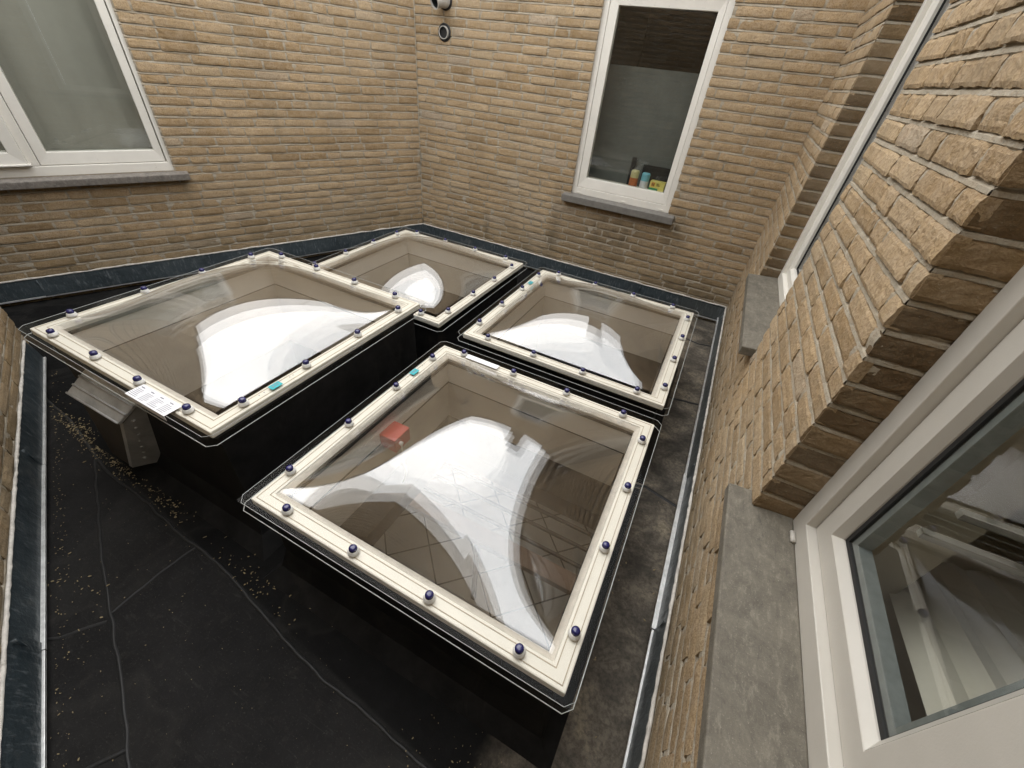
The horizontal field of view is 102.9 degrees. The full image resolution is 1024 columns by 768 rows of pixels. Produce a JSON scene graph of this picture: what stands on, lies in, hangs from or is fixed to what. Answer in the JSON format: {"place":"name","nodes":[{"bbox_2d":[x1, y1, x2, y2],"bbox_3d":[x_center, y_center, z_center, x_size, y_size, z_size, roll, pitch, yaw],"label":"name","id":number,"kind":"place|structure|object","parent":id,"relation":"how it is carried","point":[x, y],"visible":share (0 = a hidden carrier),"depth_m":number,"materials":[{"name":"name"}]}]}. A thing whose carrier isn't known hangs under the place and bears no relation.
{"place":"outdoors","nodes":[
{"label":"outdoors","id":0,"kind":"place"},
{"bbox_2d":[373,460,594,650],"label":"hall floor","id":1,"kind":"structure","parent":0,"point":[525,604],"depth_m":4.43,"materials":[{"name":"tile"}]},
{"bbox_2d":[407,462,592,599],"bbox_3d":[-0.492,1.474,3.924,2.850,1.215,0.537,21,40,18],"label":"balustrade","id":2,"kind":"object","parent":1,"relation":"on","point":[524,559],"visible":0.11,"depth_m":3.36,"materials":[{"name":"brown wood"}]},
{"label":"hall wall","id":3,"kind":"structure","parent":1,"relation":"on","visible":0},
{"bbox_2d":[1,250,715,767],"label":"roof","id":4,"kind":"structure","parent":3,"relation":"on","point":[233,680],"depth_m":1.44,"materials":[{"name":"black rubber"}]},
{"bbox_2d":[0,307,46,767],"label":"brick building","id":5,"kind":"structure","parent":4,"relation":"on","point":[23,553],"depth_m":1.50,"materials":[{"name":"brown brick"}]},
{"bbox_2d":[0,0,423,306],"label":"brick building","id":6,"kind":"structure","parent":4,"relation":"on","point":[145,141],"depth_m":3.06,"materials":[{"name":"brown brick"}]},
{"bbox_2d":[0,0,173,177],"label":"window","id":7,"kind":"structure","parent":6,"relation":"in","point":[73,99],"depth_m":2.66,"materials":[{"name":"white plastic"}]},
{"bbox_2d":[18,248,425,560],"bbox_3d":[-1.255,-0.065,2.102,1.240,0.991,1.240,21,40,18],"label":"domed skylight","id":8,"kind":"object","parent":4,"relation":"on","point":[237,380],"visible":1,"depth_m":1.93,"materials":[{"name":"clear plastic"}]},
{"bbox_2d":[65,369,159,466],"bbox_3d":[-1.647,0.185,1.729,0.439,0.468,0.093,21,40,18],"label":"duct boxing","id":9,"kind":"object","parent":8,"relation":"attached to","point":[131,441],"visible":0.96,"depth_m":1.66,"materials":[{"name":"grey metal"}]},
{"bbox_2d":[47,328,708,767],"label":"dry debris","id":10,"kind":"object","parent":4,"relation":"on","point":[155,504],"visible":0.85,"depth_m":1.83,"materials":[{"name":"beige plant"}]},
{"bbox_2d":[47,338,710,767],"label":"roof seams","id":11,"kind":"object","parent":4,"relation":"on","point":[301,658],"visible":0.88,"depth_m":1.48,"materials":[{"name":"black rubber"}]},
{"bbox_2d":[309,228,526,364],"bbox_3d":[-0.682,-0.631,3.036,1.243,0.824,1.243,21,40,18],"label":"domed skylight","id":12,"kind":"object","parent":4,"relation":"on","point":[456,288],"visible":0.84,"depth_m":3.18,"materials":[{"name":"plastic"}]},
{"bbox_2d":[241,341,661,767],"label":"domed skylight","id":13,"kind":"object","parent":4,"relation":"on","point":[329,502],"visible":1,"depth_m":1.51,"materials":[{"name":"clear plastic"}]},
{"bbox_2d":[379,421,409,452],"bbox_3d":[-0.509,0.235,1.800,0.100,0.075,0.100,21,40,18],"label":"alarm box","id":14,"kind":"object","parent":13,"relation":"attached to","point":[394,436],"visible":1,"depth_m":1.77,"materials":[{"name":"red plastic"}]},
{"bbox_2d":[401,445,406,482],"bbox_3d":[-0.946,0.566,2.330,0.985,1.253,0.098,21,40,18],"label":"power cable","id":15,"kind":"object","parent":14,"relation":"hanging from","point":[402,449],"visible":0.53,"depth_m":1.88,"materials":[{"name":"white plastic"}]},
{"bbox_2d":[457,267,698,483],"bbox_3d":[0.452,-0.185,2.652,1.243,0.824,1.243,21,40,18],"label":"domed skylight","id":16,"kind":"object","parent":4,"relation":"on","point":[632,338],"visible":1,"depth_m":2.84,"materials":[{"name":"plastic"}]},
{"bbox_2d":[414,0,869,322],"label":"brick building","id":17,"kind":"structure","parent":4,"relation":"on","point":[547,127],"depth_m":3.44,"materials":[{"name":"brown brick"}]},
{"bbox_2d":[430,0,451,10],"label":"flue pipe","id":18,"kind":"object","parent":17,"relation":"attached to","point":[445,5],"visible":1,"depth_m":3.31,"materials":[{"name":"white plastic"}]},
{"bbox_2d":[438,23,450,41],"bbox_3d":[-0.551,-3.016,3.506,0.124,0.124,0.156,21,40,18],"label":"flue pipe","id":19,"kind":"object","parent":17,"relation":"attached to","point":[444,32],"visible":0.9,"depth_m":3.46,"materials":[{"name":"white plastic"}]},
{"bbox_2d":[628,169,639,186],"bbox_3d":[1.053,-1.769,3.531,0.071,0.148,0.071,21,40,18],"label":"spray can","id":20,"kind":"object","parent":17,"relation":"on","point":[634,177],"visible":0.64,"depth_m":3.50,"materials":[{"name":"orange metal"}]},
{"bbox_2d":[639,172,649,188],"bbox_3d":[1.137,-1.734,3.504,0.071,0.142,0.071,21,40,18],"label":"spray can","id":21,"kind":"object","parent":17,"relation":"on","point":[644,180],"visible":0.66,"depth_m":3.47,"materials":[{"name":"teal metal"}]},
{"bbox_2d":[572,0,735,212],"bbox_3d":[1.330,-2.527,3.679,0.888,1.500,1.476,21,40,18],"label":"window","id":22,"kind":"structure","parent":17,"relation":"in","point":[654,62],"depth_m":3.46,"materials":[{"name":"white plastic"}]},
{"bbox_2d":[648,179,666,191],"bbox_3d":[1.236,-1.673,3.478,0.124,0.098,0.072,21,40,18],"label":"carton","id":23,"kind":"object","parent":17,"relation":"on","point":[657,185],"visible":0.66,"depth_m":3.44,"materials":[{"name":"yellow cardboard"}]},
{"bbox_2d":[622,0,1023,767],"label":"brick building","id":24,"kind":"structure","parent":4,"relation":"on","point":[842,582],"depth_m":0.87,"materials":[{"name":"brown brick"}]},
{"bbox_2d":[778,0,950,305],"bbox_3d":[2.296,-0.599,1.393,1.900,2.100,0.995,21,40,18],"label":"window","id":25,"kind":"structure","parent":24,"relation":"in","point":[928,16],"depth_m":1.92,"materials":[{"name":"white plastic"}]},
{"bbox_2d":[790,265,1023,767],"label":"window","id":26,"kind":"structure","parent":24,"relation":"in","point":[910,557],"depth_m":0.76,"materials":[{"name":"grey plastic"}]},
{"bbox_2d":[364,309,658,546],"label":"hall ceiling","id":27,"kind":"structure","parent":3,"relation":"attached to","point":[576,513],"depth_m":2.48,"materials":[{"name":"white paint"}]}
]}

